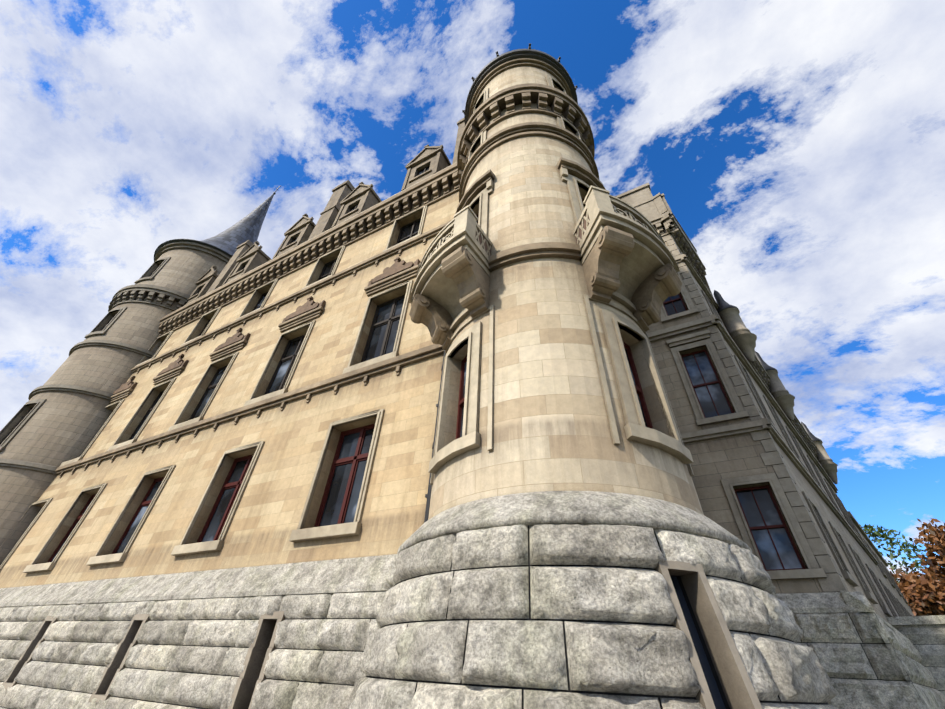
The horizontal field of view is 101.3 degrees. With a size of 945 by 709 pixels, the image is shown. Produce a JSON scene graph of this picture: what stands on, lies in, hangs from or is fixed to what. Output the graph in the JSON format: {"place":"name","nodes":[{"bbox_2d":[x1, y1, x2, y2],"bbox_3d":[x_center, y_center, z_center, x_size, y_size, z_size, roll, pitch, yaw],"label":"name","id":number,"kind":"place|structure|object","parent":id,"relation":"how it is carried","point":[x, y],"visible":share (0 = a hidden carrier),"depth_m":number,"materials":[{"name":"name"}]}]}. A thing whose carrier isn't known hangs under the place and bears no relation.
{"place":"outdoors","nodes":[
{"label":"outdoors","id":0,"kind":"place"},
{"bbox_2d":[0,591,385,708],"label":"stone base wall","id":1,"kind":"structure","parent":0,"point":[187,653],"depth_m":6.69,"materials":[{"name":"grey stone"}]},
{"bbox_2d":[2,611,284,708],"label":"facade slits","id":2,"kind":"object","parent":1,"relation":"in","point":[252,674],"visible":0.25,"depth_m":6.45,"materials":[{"name":"beige stone"}]},
{"bbox_2d":[0,554,395,606],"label":"plinth cap","id":3,"kind":"object","parent":1,"relation":"on","point":[363,574],"visible":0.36,"depth_m":7.50,"materials":[{"name":"grey stone"}]},
{"bbox_2d":[0,184,458,587],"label":"facade wall","id":4,"kind":"structure","parent":0,"point":[270,508],"depth_m":10.67,"materials":[{"name":"beige stone"}]},
{"bbox_2d":[47,218,420,562],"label":"window frames","id":5,"kind":"structure","parent":4,"relation":"in","point":[356,458],"depth_m":10.58,"materials":[{"name":"red wood"}]},
{"bbox_2d":[51,220,420,561],"bbox_3d":[-9.222,1.322,13.949,16.855,10.815,0.001,-17,-43,23],"label":"facade glass","id":6,"kind":"object","parent":5,"relation":"in","point":[333,506],"depth_m":10.17,"materials":[{"name":"grey glass"}]},
{"bbox_2d":[0,0,944,580],"label":"sky","id":7,"kind":"structure","parent":0,"point":[798,146],"materials":[{"name":"blue"}]},
{"bbox_2d":[428,66,703,519],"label":"tower wall","id":8,"kind":"structure","parent":0,"point":[551,429],"depth_m":5.07,"materials":[{"name":"beige stone"}]},
{"bbox_2d":[456,198,652,438],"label":"window frames","id":9,"kind":"structure","parent":8,"relation":"in","point":[638,388],"depth_m":5.62,"materials":[{"name":"red wood"}]},
{"bbox_2d":[460,202,646,436],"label":"window panes","id":10,"kind":"structure","parent":9,"relation":"in","point":[584,205],"depth_m":5.64,"materials":[{"name":"black glass"}]},
{"bbox_2d":[345,523,837,708],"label":"tower base","id":11,"kind":"object","parent":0,"point":[559,616],"visible":0.83,"depth_m":3.00,"materials":[{"name":"grey stone"}]},
{"bbox_2d":[397,491,752,553],"bbox_3d":[1.175,2.670,5.131,4.279,0.390,4.279,-17,-43,23],"label":"sloped plinth cap","id":12,"kind":"object","parent":11,"relation":"on","point":[568,507],"visible":0.33,"depth_m":3.64,"materials":[{"name":"grey stone"}]},
{"bbox_2d":[655,560,762,708],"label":"window","id":13,"kind":"structure","parent":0,"point":[722,676],"depth_m":2.87,"materials":[{"name":"beige stone"}]},
{"bbox_2d":[646,241,832,593],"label":"wing front wall","id":14,"kind":"structure","parent":0,"point":[716,460],"depth_m":10.26,"materials":[{"name":"beige stone"}]},
{"bbox_2d":[615,182,845,591],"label":"wing trim","id":15,"kind":"structure","parent":14,"relation":"attached to","point":[639,199],"depth_m":10.69,"materials":[{"name":"beige stone"}]},
{"bbox_2d":[663,293,805,570],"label":"wing frames","id":16,"kind":"structure","parent":14,"relation":"in","point":[783,525],"depth_m":9.62,"materials":[{"name":"red wood"}]},
{"bbox_2d":[664,294,801,569],"bbox_3d":[13.838,4.217,16.706,0.927,11.825,18.063,-34,-52,36],"label":"wing glass","id":17,"kind":"object","parent":16,"relation":"in","point":[783,545],"depth_m":9.55,"materials":[{"name":"grey glass"}]},
{"bbox_2d":[774,590,944,708],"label":"stone base wall","id":18,"kind":"structure","parent":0,"point":[867,655],"depth_m":7.23,"materials":[{"name":"grey stone"}]},
{"bbox_2d":[854,524,913,615],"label":"trim","id":19,"kind":"structure","parent":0,"point":[897,596],"depth_m":23.21,"materials":[{"name":"beige stone"}]},
{"bbox_2d":[847,511,911,615],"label":"wall","id":20,"kind":"structure","parent":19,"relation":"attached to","point":[885,573],"depth_m":23.58,"materials":[{"name":"beige stone"}]},
{"label":"ground","id":21,"kind":"structure","parent":0,"visible":0},
{"bbox_2d":[0,162,459,572],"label":"facade trim","id":22,"kind":"structure","parent":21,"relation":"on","point":[313,249],"depth_m":13.26,"materials":[{"name":"beige stone"}]},
{"bbox_2d":[183,118,464,305],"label":"dormers","id":23,"kind":"object","parent":22,"relation":"on","point":[346,196],"visible":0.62,"depth_m":19.11,"materials":[{"name":"beige stone"}]},
{"bbox_2d":[198,166,429,292],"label":"dormer frames","id":24,"kind":"structure","parent":23,"relation":"attached to","point":[424,170],"depth_m":18.32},
{"bbox_2d":[243,168,428,268],"bbox_3d":[-7.193,-6.140,18.790,20.100,1.000,0.001,-17,-43,23],"label":"dormer glass","id":25,"kind":"object","parent":24,"relation":"in","point":[357,206],"depth_m":16.94,"materials":[{"name":"black glass"}]},
{"bbox_2d":[424,350,444,522],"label":"downpipes","id":26,"kind":"object","parent":22,"relation":"attached to","point":[428,495],"visible":0.1,"depth_m":6.69,"materials":[{"name":"grey metal"}]},
{"bbox_2d":[409,58,693,484],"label":"stone trim","id":27,"kind":"structure","parent":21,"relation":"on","point":[620,251],"depth_m":6.23,"materials":[{"name":"beige stone"}]},
{"bbox_2d":[462,43,577,125],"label":"parapet","id":28,"kind":"structure","parent":27,"relation":"on","point":[557,65],"depth_m":13.33,"materials":[{"name":"beige stone"}]},
{"bbox_2d":[680,250,898,621],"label":"wing side wall","id":29,"kind":"structure","parent":21,"relation":"on","point":[827,514],"depth_m":12.78,"materials":[{"name":"beige stone"}]},
{"bbox_2d":[714,290,837,483],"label":"bartizans","id":30,"kind":"object","parent":29,"relation":"attached to","point":[743,337],"visible":0.71,"depth_m":17.53,"materials":[{"name":"grey stone"}]},
{"bbox_2d":[651,193,904,616],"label":"wing side trim","id":31,"kind":"structure","parent":29,"relation":"attached to","point":[755,369],"depth_m":14.38,"materials":[{"name":"beige stone"}]},
{"bbox_2d":[859,524,939,581],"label":"green tree","id":32,"kind":"object","parent":21,"relation":"on","point":[891,543],"visible":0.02,"depth_m":48.04,"materials":[{"name":"green plant"}]},
{"bbox_2d":[886,615,944,695],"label":"terrace wall","id":33,"kind":"structure","parent":21,"relation":"on","point":[925,635],"depth_m":10.96,"materials":[{"name":"stone"}]},
{"bbox_2d":[889,518,944,615],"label":"orange tree","id":34,"kind":"object","parent":21,"relation":"on","point":[924,595],"visible":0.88,"depth_m":37.39,"materials":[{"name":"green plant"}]},
{"bbox_3d":[-19.061,10.817,13.814,7.208,3.620,7.247,-17,-43,23],"label":"tower base","id":35,"kind":"object","parent":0,"visible":0},
{"bbox_2d":[0,248,226,562],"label":"tower wall","id":36,"kind":"structure","parent":35,"relation":"on","point":[59,428],"depth_m":17.48,"materials":[{"name":"beige stone"}]},
{"bbox_2d":[0,264,160,444],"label":"tower frames","id":37,"kind":"structure","parent":36,"relation":"attached to","point":[32,407],"depth_m":17.21,"materials":[{"name":"red paint"}]},
{"bbox_2d":[0,241,230,564],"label":"tower trim","id":38,"kind":"structure","parent":36,"relation":"attached to","point":[141,292],"depth_m":19.96,"materials":[{"name":"beige stone"}]},
{"bbox_2d":[154,194,273,261],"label":"tower roof","id":39,"kind":"structure","parent":38,"relation":"on","point":[229,241],"depth_m":28.72,"materials":[{"name":"metal"}]}
]}

